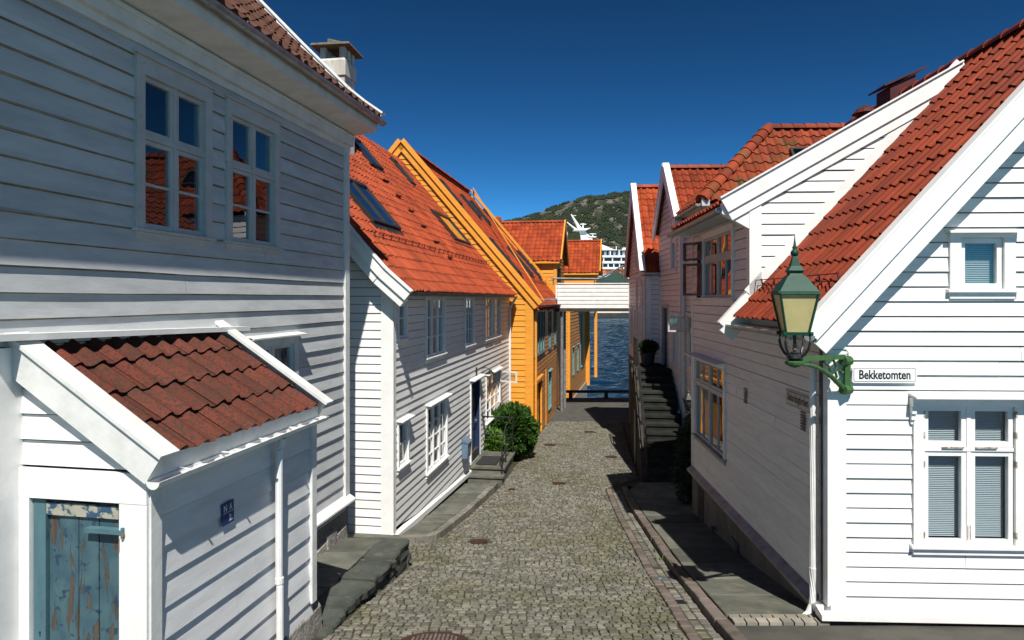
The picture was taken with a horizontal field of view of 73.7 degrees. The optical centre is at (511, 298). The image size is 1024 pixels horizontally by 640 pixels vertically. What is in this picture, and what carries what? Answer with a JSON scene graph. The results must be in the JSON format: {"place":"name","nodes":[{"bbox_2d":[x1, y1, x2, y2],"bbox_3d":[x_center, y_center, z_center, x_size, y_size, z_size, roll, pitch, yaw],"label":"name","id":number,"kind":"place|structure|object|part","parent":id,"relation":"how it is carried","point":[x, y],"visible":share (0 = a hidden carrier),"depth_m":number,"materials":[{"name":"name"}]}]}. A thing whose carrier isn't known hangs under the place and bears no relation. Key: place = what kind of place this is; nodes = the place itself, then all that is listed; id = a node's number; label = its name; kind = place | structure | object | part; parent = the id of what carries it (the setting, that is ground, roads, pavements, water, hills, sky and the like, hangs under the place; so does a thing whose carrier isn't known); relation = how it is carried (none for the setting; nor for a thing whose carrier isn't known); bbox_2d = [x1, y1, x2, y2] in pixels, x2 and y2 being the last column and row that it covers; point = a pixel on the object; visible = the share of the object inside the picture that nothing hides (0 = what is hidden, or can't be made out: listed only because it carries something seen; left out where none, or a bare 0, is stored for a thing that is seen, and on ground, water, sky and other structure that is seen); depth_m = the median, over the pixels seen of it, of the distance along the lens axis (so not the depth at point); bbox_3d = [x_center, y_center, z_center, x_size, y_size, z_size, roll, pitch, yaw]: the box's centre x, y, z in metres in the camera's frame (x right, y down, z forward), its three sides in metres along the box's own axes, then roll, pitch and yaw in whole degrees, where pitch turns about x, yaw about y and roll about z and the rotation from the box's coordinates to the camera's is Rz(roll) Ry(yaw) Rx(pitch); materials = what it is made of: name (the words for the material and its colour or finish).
{"place":"outdoors","nodes":[
{"label":"outdoors","id":0,"kind":"place"},
{"bbox_2d":[402,484,490,534],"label":"pavement","id":1,"kind":"structure","parent":0,"point":[459,499],"depth_m":14.64,"materials":[{"name":"stone"}]},
{"bbox_2d":[312,421,711,639],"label":"street","id":2,"kind":"structure","parent":0,"point":[575,440],"depth_m":10.40,"materials":[{"name":"stone"}]},
{"bbox_2d":[401,632,467,639],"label":"manhole cover","id":3,"kind":"object","parent":2,"relation":"on","point":[436,636],"visible":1,"depth_m":7.26,"materials":[{"name":"metal"}]},
{"bbox_2d":[470,539,486,543],"bbox_3d":[-0.593,4.343,12.165,0.310,0.089,0.314,0,0,0],"label":"manhole cover","id":4,"kind":"object","parent":2,"relation":"on","point":[478,541],"visible":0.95,"depth_m":12.11,"materials":[{"name":"metal"}]},
{"bbox_2d":[441,464,692,593],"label":"weeds","id":5,"kind":"object","parent":2,"relation":"on","point":[654,551],"visible":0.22,"depth_m":10.95,"materials":[{"name":"green plant"}]},
{"bbox_2d":[606,489,701,639],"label":"gutter edge","id":6,"kind":"object","parent":2,"relation":"on","point":[688,629],"visible":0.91,"depth_m":9.66,"materials":[{"name":"stone"}]},
{"bbox_2d":[612,489,723,639],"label":"gutter channel","id":7,"kind":"object","parent":2,"relation":"on","point":[711,631],"visible":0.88,"depth_m":9.73,"materials":[{"name":"grey stone"}]},
{"bbox_2d":[675,599,686,604],"bbox_3d":[2.100,3.865,8.646,0.180,0.084,0.186,0,0,0],"label":"drain grate","id":8,"kind":"object","parent":7,"relation":"on","point":[678,601],"visible":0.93,"depth_m":8.64,"materials":[{"name":"black metal"}]},
{"bbox_2d":[522,195,628,248],"bbox_3d":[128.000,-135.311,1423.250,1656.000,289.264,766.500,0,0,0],"label":"hill","id":9,"kind":"structure","parent":0,"point":[597,212],"depth_m":1513.35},
{"bbox_2d":[502,190,629,249],"bbox_3d":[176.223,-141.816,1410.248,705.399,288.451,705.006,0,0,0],"label":"forest","id":10,"kind":"object","parent":9,"relation":"on","point":[609,212],"visible":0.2,"depth_m":1498.78,"materials":[{"name":"green plant"}]},
{"bbox_2d":[539,398,628,420],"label":"quay deck","id":11,"kind":"structure","parent":0,"point":[596,409],"depth_m":33.38,"materials":[{"name":"concrete"}]},
{"bbox_2d":[496,216,569,292],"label":"ochre house","id":12,"kind":"structure","parent":11,"relation":"on","point":[543,244],"depth_m":38.86,"materials":[{"name":"tile"}]},
{"bbox_2d":[558,269,560,282],"bbox_3d":[2.755,-0.950,39.271,0.040,1.500,1.400,0,0,9],"label":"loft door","id":13,"kind":"structure","parent":12,"relation":"in","point":[559,271],"depth_m":38.78,"materials":[{"name":"brown wood"}]},
{"bbox_2d":[564,232,602,397],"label":"ochre house","id":14,"kind":"structure","parent":11,"relation":"on","point":[585,259],"depth_m":44.76,"materials":[{"name":"paint"}]},
{"bbox_2d":[572,346,574,376],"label":"window","id":15,"kind":"structure","parent":14,"relation":"in","point":[573,373],"depth_m":41.63,"materials":[{"name":"teal paint"}]},
{"bbox_2d":[577,343,579,371],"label":"window","id":16,"kind":"structure","parent":14,"relation":"in","point":[578,343],"depth_m":43.85,"materials":[{"name":"teal paint"}]},
{"bbox_2d":[577,312,582,368],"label":"window","id":17,"kind":"structure","parent":14,"relation":"in","point":[581,338],"depth_m":46.90,"materials":[{"name":"teal paint"}]},
{"bbox_2d":[551,265,628,410],"bbox_3d":[4.700,1.983,33.776,5.600,7.234,1.652,0,0,0],"label":"footbridge","id":18,"kind":"object","parent":11,"relation":"on","point":[594,296],"visible":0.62,"depth_m":33.00,"materials":[{"name":"white paint"}]},
{"bbox_2d":[566,390,628,397],"bbox_3d":[7.500,5.390,38.450,9.000,0.460,0.200,0,0,0],"label":"quay rail","id":19,"kind":"object","parent":11,"relation":"on","point":[605,392],"visible":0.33,"depth_m":38.35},
{"bbox_2d":[587,317,628,397],"bbox_3d":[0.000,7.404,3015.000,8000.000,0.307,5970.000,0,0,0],"label":"water","id":20,"kind":"structure","parent":0,"point":[612,353],"depth_m":86.21,"materials":[{"name":"blue liquid"}]},
{"bbox_2d":[567,214,628,278],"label":"ship","id":21,"kind":"object","parent":20,"relation":"on","point":[613,259],"visible":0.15,"depth_m":312.00,"materials":[{"name":"white metal"}]},
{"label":"window","id":22,"kind":"part","parent":21,"relation":"part of","materials":[{"name":"grey"}]},
{"bbox_2d":[590,313,628,316],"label":"quay","id":23,"kind":"structure","parent":0,"point":[611,314],"depth_m":272.00,"materials":[{"name":"concrete"}]},
{"bbox_2d":[590,271,628,312],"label":"harbour terminal","id":24,"kind":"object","parent":23,"relation":"on","point":[615,277],"visible":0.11,"depth_m":276.99,"materials":[{"name":"green"}]},
{"bbox_2d":[263,0,1023,220],"label":"sky","id":25,"kind":"structure","parent":0,"point":[531,106],"materials":[{"name":"blue"}]},
{"bbox_2d":[630,482,691,510],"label":"pavement","id":26,"kind":"structure","parent":0,"point":[654,496],"depth_m":15.80,"materials":[{"name":"stone"}]},
{"bbox_2d":[669,404,691,504],"bbox_3d":[3.999,3.500,15.269,0.958,2.389,0.970,0,0,0],"label":"climbing shrub","id":27,"kind":"object","parent":26,"relation":"on","point":[683,457],"visible":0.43,"depth_m":15.16,"materials":[{"name":"green plant"}]},
{"bbox_2d":[396,421,965,562],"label":"ground","id":28,"kind":"structure","parent":0,"point":[629,487],"depth_m":17.76,"materials":[{"name":"grey stone"}]},
{"bbox_2d":[0,320,332,639],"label":"lean to shed","id":29,"kind":"object","parent":28,"relation":"on","point":[191,430],"visible":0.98,"depth_m":5.34,"materials":[{"name":"white paint"}]},
{"bbox_2d":[34,498,124,639],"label":"door","id":30,"kind":"structure","parent":29,"relation":"in","point":[77,543],"depth_m":5.02,"materials":[{"name":"blue paint"}]},
{"bbox_2d":[221,499,233,526],"bbox_3d":[-2.412,1.818,5.796,0.008,0.195,0.171,0,0,11],"label":"blue plaque","id":31,"kind":"object","parent":29,"relation":"attached to","point":[228,512],"visible":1,"depth_m":5.79,"materials":[{"name":"blue metal"}]},
{"bbox_2d":[0,0,386,639],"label":"white house","id":32,"kind":"structure","parent":28,"relation":"on","point":[165,164],"depth_m":6.84,"materials":[{"name":"paint"}]},
{"bbox_2d":[131,48,217,246],"bbox_3d":[-3.621,-1.432,6.887,0.630,1.745,1.220,0,0,10],"label":"window","id":33,"kind":"structure","parent":32,"relation":"in","point":[173,142],"depth_m":7.12,"materials":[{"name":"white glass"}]},
{"bbox_2d":[223,94,284,254],"bbox_3d":[-3.369,-1.432,8.289,0.630,1.745,1.250,0,0,10],"label":"window","id":34,"kind":"structure","parent":32,"relation":"in","point":[252,136],"depth_m":8.52,"materials":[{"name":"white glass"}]},
{"bbox_2d":[246,331,307,374],"bbox_3d":[-3.251,1.103,8.720,0.710,1.317,1.340,0,0,10],"label":"window","id":35,"kind":"structure","parent":32,"relation":"in","point":[284,347],"depth_m":9.05,"materials":[{"name":"paint"}]},
{"bbox_2d":[315,533,411,637],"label":"stone terrace","id":36,"kind":"structure","parent":28,"relation":"on","point":[355,571],"depth_m":9.29,"materials":[{"name":"stone"}]},
{"bbox_2d":[310,39,517,534],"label":"white house","id":37,"kind":"structure","parent":28,"relation":"on","point":[432,292],"depth_m":14.46,"materials":[{"name":"paint"}]},
{"bbox_2d":[397,297,410,344],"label":"window","id":38,"kind":"structure","parent":37,"relation":"in","point":[402,311],"depth_m":12.66,"materials":[{"name":"white paint"}]},
{"bbox_2d":[396,414,414,473],"bbox_3d":[-2.220,2.652,12.557,0.690,0.975,0.736,0,0,9],"label":"window","id":39,"kind":"structure","parent":37,"relation":"in","point":[403,423],"depth_m":12.74,"materials":[{"name":"white paint"}]},
{"bbox_2d":[424,296,447,362],"bbox_3d":[-1.901,0.610,14.787,0.625,1.420,1.637,0,0,9],"label":"window","id":40,"kind":"structure","parent":37,"relation":"in","point":[435,309],"depth_m":14.93,"materials":[{"name":"white paint"}]},
{"bbox_2d":[420,393,452,478],"bbox_3d":[-1.850,2.933,14.907,0.690,1.535,1.809,0,0,9],"label":"window","id":41,"kind":"structure","parent":37,"relation":"in","point":[436,446],"depth_m":15.10,"materials":[{"name":"white paint"}]},
{"bbox_2d":[461,435,471,458],"bbox_3d":[-1.142,3.760,17.329,0.195,0.520,0.430,0,0,9],"label":"mailbox","id":42,"kind":"object","parent":37,"relation":"attached to","point":[466,441],"visible":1,"depth_m":17.14,"materials":[{"name":"blue metal"}]},
{"bbox_2d":[464,297,476,349],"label":"window","id":43,"kind":"structure","parent":37,"relation":"in","point":[469,305],"depth_m":18.54,"materials":[{"name":"white paint"}]},
{"bbox_2d":[472,380,479,454],"bbox_3d":[-1.093,3.350,18.810,0.190,2.140,1.134,0,0,9],"label":"door","id":44,"kind":"structure","parent":37,"relation":"in","point":[475,386],"depth_m":19.34,"materials":[{"name":"blue paint"}]},
{"bbox_2d":[476,367,494,374],"bbox_3d":[-0.725,2.004,18.835,0.553,0.233,0.300,0,0,0],"label":"wall lamp","id":45,"kind":"object","parent":37,"relation":"attached to","point":[490,372],"visible":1,"depth_m":18.80,"materials":[{"name":"black metal"}]},
{"bbox_2d":[484,297,494,342],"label":"window","id":46,"kind":"structure","parent":37,"relation":"in","point":[488,304],"depth_m":20.88,"materials":[{"name":"white paint"}]},
{"bbox_2d":[493,298,501,339],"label":"window","id":47,"kind":"structure","parent":37,"relation":"in","point":[497,301],"depth_m":22.28,"materials":[{"name":"white paint"}]},
{"bbox_2d":[485,366,516,426],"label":"window","id":48,"kind":"structure","parent":37,"relation":"in","point":[493,382],"depth_m":21.64,"materials":[{"name":"white paint"}]},
{"bbox_2d":[399,531,439,543],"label":"kerb","id":49,"kind":"structure","parent":28,"relation":"on","point":[432,536],"depth_m":12.09,"materials":[{"name":"grey stone"}]},
{"bbox_2d":[351,138,560,435],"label":"ochre house","id":50,"kind":"structure","parent":28,"relation":"on","point":[535,340],"depth_m":25.35,"materials":[{"name":"paint"}]},
{"bbox_2d":[537,383,539,423],"bbox_3d":[0.902,4.250,26.212,0.090,2.200,2.219,0,0,9],"label":"door","id":51,"kind":"structure","parent":50,"relation":"in","point":[538,406],"depth_m":27.05,"materials":[{"name":"paint"}]},
{"bbox_2d":[537,310,540,357],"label":"window","id":52,"kind":"structure","parent":50,"relation":"in","point":[538,312],"depth_m":26.61,"materials":[{"name":"wood"}]},
{"bbox_2d":[540,310,543,355],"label":"window","id":53,"kind":"structure","parent":50,"relation":"in","point":[541,311],"depth_m":27.51,"materials":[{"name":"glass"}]},
{"bbox_2d":[543,309,545,353],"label":"window","id":54,"kind":"structure","parent":50,"relation":"in","point":[544,350],"depth_m":28.42,"materials":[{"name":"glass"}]},
{"bbox_2d":[539,368,552,411],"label":"window","id":55,"kind":"structure","parent":50,"relation":"in","point":[549,371],"depth_m":30.64,"materials":[{"name":"teal paint"}]},
{"bbox_2d":[548,309,552,350],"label":"window","id":56,"kind":"structure","parent":50,"relation":"in","point":[549,310],"depth_m":30.89,"materials":[{"name":"glass"}]},
{"bbox_2d":[553,308,556,346],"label":"window","id":57,"kind":"structure","parent":50,"relation":"in","point":[555,312],"depth_m":33.27,"materials":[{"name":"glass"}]},
{"bbox_2d":[435,482,497,537],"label":"kerb","id":58,"kind":"structure","parent":28,"relation":"on","point":[463,514],"depth_m":14.49,"materials":[{"name":"grey stone"}]},
{"bbox_2d":[467,451,514,485],"bbox_3d":[-0.543,4.918,18.734,0.980,0.963,2.154,0,0,9],"label":"door step","id":59,"kind":"object","parent":28,"relation":"on","point":[485,474],"depth_m":18.05,"materials":[{"name":"grey paint"}]},
{"bbox_2d":[476,456,500,464],"bbox_3d":[-0.622,4.423,18.685,0.560,0.023,0.974,0,0,9],"label":"doormat","id":60,"kind":"object","parent":59,"relation":"on","point":[489,460],"visible":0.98,"depth_m":18.62,"materials":[{"name":"black metal"}]},
{"bbox_2d":[483,416,512,473],"bbox_3d":[-0.405,4.070,18.836,0.880,1.340,1.948,0,0,0],"label":"iron railing","id":61,"kind":"object","parent":59,"relation":"on","point":[502,453],"visible":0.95,"depth_m":18.52,"materials":[{"name":"black metal"}]},
{"bbox_2d":[483,426,510,451],"bbox_3d":[-0.558,4.417,20.356,1.074,1.225,1.217,0,0,0],"label":"leafy plant","id":62,"kind":"object","parent":28,"relation":"on","point":[492,442],"visible":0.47,"depth_m":20.09,"materials":[{"name":"green plant"}]},
{"bbox_2d":[491,400,540,459],"bbox_3d":[0.007,4.157,21.591,1.889,1.895,2.010,0,0,-24],"label":"round bush","id":63,"kind":"object","parent":28,"relation":"on","point":[526,428],"visible":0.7,"depth_m":21.07,"materials":[{"name":"green plant"}]},
{"bbox_2d":[624,183,660,422],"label":"white house","id":64,"kind":"structure","parent":28,"relation":"on","point":[641,269],"depth_m":25.34,"materials":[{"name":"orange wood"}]},
{"bbox_2d":[629,305,632,346],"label":"window","id":65,"kind":"structure","parent":64,"relation":"in","point":[631,308],"depth_m":28.94,"materials":[{"name":"white paint"}]},
{"bbox_2d":[632,306,635,336],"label":"window","id":66,"kind":"structure","parent":64,"relation":"in","point":[632,306],"depth_m":27.34,"materials":[{"name":"white paint"}]},
{"bbox_2d":[632,231,637,270],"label":"window","id":67,"kind":"structure","parent":64,"relation":"in","point":[635,251],"depth_m":27.09,"materials":[{"name":"white paint"}]},
{"bbox_2d":[638,306,640,352],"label":"window","id":68,"kind":"structure","parent":64,"relation":"in","point":[638,306],"depth_m":25.35,"materials":[{"name":"white paint"}]},
{"bbox_2d":[630,336,685,482],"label":"stone staircase","id":69,"kind":"structure","parent":28,"relation":"on","point":[654,422],"depth_m":19.82,"materials":[{"name":"grey stone"}]},
{"bbox_2d":[634,408,635,466],"bbox_3d":[3.727,4.375,20.640,0.030,2.050,0.700,0,0,7],"label":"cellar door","id":70,"kind":"structure","parent":69,"relation":"in","point":[634,408],"depth_m":20.54,"materials":[{"name":"brown paint"}]},
{"bbox_2d":[638,339,659,364],"bbox_3d":[4.551,1.772,22.842,0.804,0.885,0.782,0,0,0],"label":"potted shrub","id":71,"kind":"object","parent":69,"relation":"on","point":[648,349],"visible":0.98,"depth_m":22.67,"materials":[{"name":"green plant"}]},
{"bbox_2d":[622,486,747,639],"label":"kerb","id":72,"kind":"structure","parent":28,"relation":"on","point":[724,627],"depth_m":9.33,"materials":[{"name":"stone"}]},
{"bbox_2d":[651,163,726,430],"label":"white house","id":73,"kind":"structure","parent":28,"relation":"on","point":[680,185],"depth_m":21.55,"materials":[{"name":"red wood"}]},
{"bbox_2d":[664,308,666,365],"bbox_3d":[5.149,1.275,22.521,0.105,1.950,0.850,0,0,2],"label":"door","id":74,"kind":"structure","parent":73,"relation":"in","point":[665,309],"depth_m":22.69,"materials":[{"name":"blue paint"}]},
{"bbox_2d":[668,221,676,272],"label":"window","id":75,"kind":"structure","parent":73,"relation":"in","point":[673,240],"depth_m":21.39,"materials":[{"name":"grey glass"}]},
{"bbox_2d":[670,311,678,368],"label":"window","id":76,"kind":"structure","parent":73,"relation":"in","point":[674,362],"depth_m":20.93,"materials":[{"name":"white paint"}]},
{"bbox_2d":[668,123,849,467],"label":"white house","id":77,"kind":"structure","parent":28,"relation":"on","point":[767,146],"depth_m":18.68,"materials":[{"name":"tile"}]},
{"bbox_2d":[668,312,690,368],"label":"window","id":78,"kind":"structure","parent":77,"relation":"in","point":[688,317],"depth_m":19.55,"materials":[{"name":"white paint"}]},
{"bbox_2d":[682,390,690,411],"bbox_3d":[4.810,2.776,18.410,0.447,0.612,0.286,0,0,0],"label":"wall lantern","id":79,"kind":"object","parent":77,"relation":"attached to","point":[686,398],"depth_m":18.35,"materials":[{"name":"black metal"}]},
{"bbox_2d":[728,614,829,625],"bbox_3d":[2.969,3.644,7.625,1.046,0.174,0.251,0,0,0],"label":"sett row","id":80,"kind":"object","parent":28,"relation":"on","point":[775,620],"visible":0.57,"depth_m":7.56,"materials":[{"name":"grey stone"}]},
{"bbox_2d":[667,19,1023,625],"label":"white house","id":81,"kind":"structure","parent":28,"relation":"on","point":[897,209],"depth_m":7.61,"materials":[{"name":"paint"}]},
{"bbox_2d":[698,485,703,521],"bbox_3d":[3.751,4.425,13.546,0.006,1.350,0.500,0,0,2],"label":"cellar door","id":82,"kind":"structure","parent":81,"relation":"in","point":[700,491],"depth_m":13.58,"materials":[{"name":"wood"}]},
{"bbox_2d":[683,222,734,303],"bbox_3d":[3.885,-0.602,12.520,0.861,1.365,2.627,0,0,0],"label":"window","id":83,"kind":"structure","parent":81,"relation":"in","point":[717,252],"depth_m":13.03,"materials":[{"name":"white paint"}]},
{"bbox_2d":[684,352,754,465],"bbox_3d":[3.914,1.992,12.939,0.770,1.775,2.460,0,0,2],"label":"window","id":84,"kind":"structure","parent":81,"relation":"in","point":[709,374],"depth_m":13.49,"materials":[{"name":"white paint"}]},
{"bbox_2d":[786,388,809,413],"bbox_3d":[3.541,1.260,8.440,0.028,0.200,0.800,0,0,2],"label":"street sign","id":85,"kind":"object","parent":81,"relation":"attached to","point":[797,400],"visible":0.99,"depth_m":8.42,"materials":[{"name":"metal"}]},
{"bbox_2d":[770,234,853,394],"bbox_3d":[3.244,0.191,7.188,1.203,1.722,0.532,0,0,-16],"label":"street lantern","id":86,"kind":"object","parent":81,"relation":"attached to","point":[795,293],"visible":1,"depth_m":7.01,"materials":[{"name":"green paint"}]},
{"bbox_2d":[851,367,916,382],"bbox_3d":[4.098,0.842,7.550,0.730,0.178,0.042,0,0,2],"label":"street sign","id":87,"kind":"object","parent":81,"relation":"attached to","point":[883,374],"visible":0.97,"depth_m":7.53,"materials":[{"name":"white metal"}]},
{"bbox_2d":[908,393,1023,555],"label":"window","id":88,"kind":"structure","parent":81,"relation":"in","point":[968,449],"depth_m":7.53,"materials":[{"name":"white paint"}]},
{"bbox_2d":[945,229,1023,298],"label":"window","id":89,"kind":"structure","parent":81,"relation":"in","point":[982,262],"depth_m":7.50,"materials":[{"name":"white paint"}]},
{"bbox_2d":[642,511,814,618],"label":"pavement","id":90,"kind":"structure","parent":0,"point":[722,573],"depth_m":9.88,"materials":[{"name":"grey concrete"}]},
{"bbox_2d":[735,626,1023,639],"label":"side path","id":91,"kind":"structure","parent":0,"point":[882,632],"depth_m":7.23,"materials":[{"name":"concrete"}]}
]}

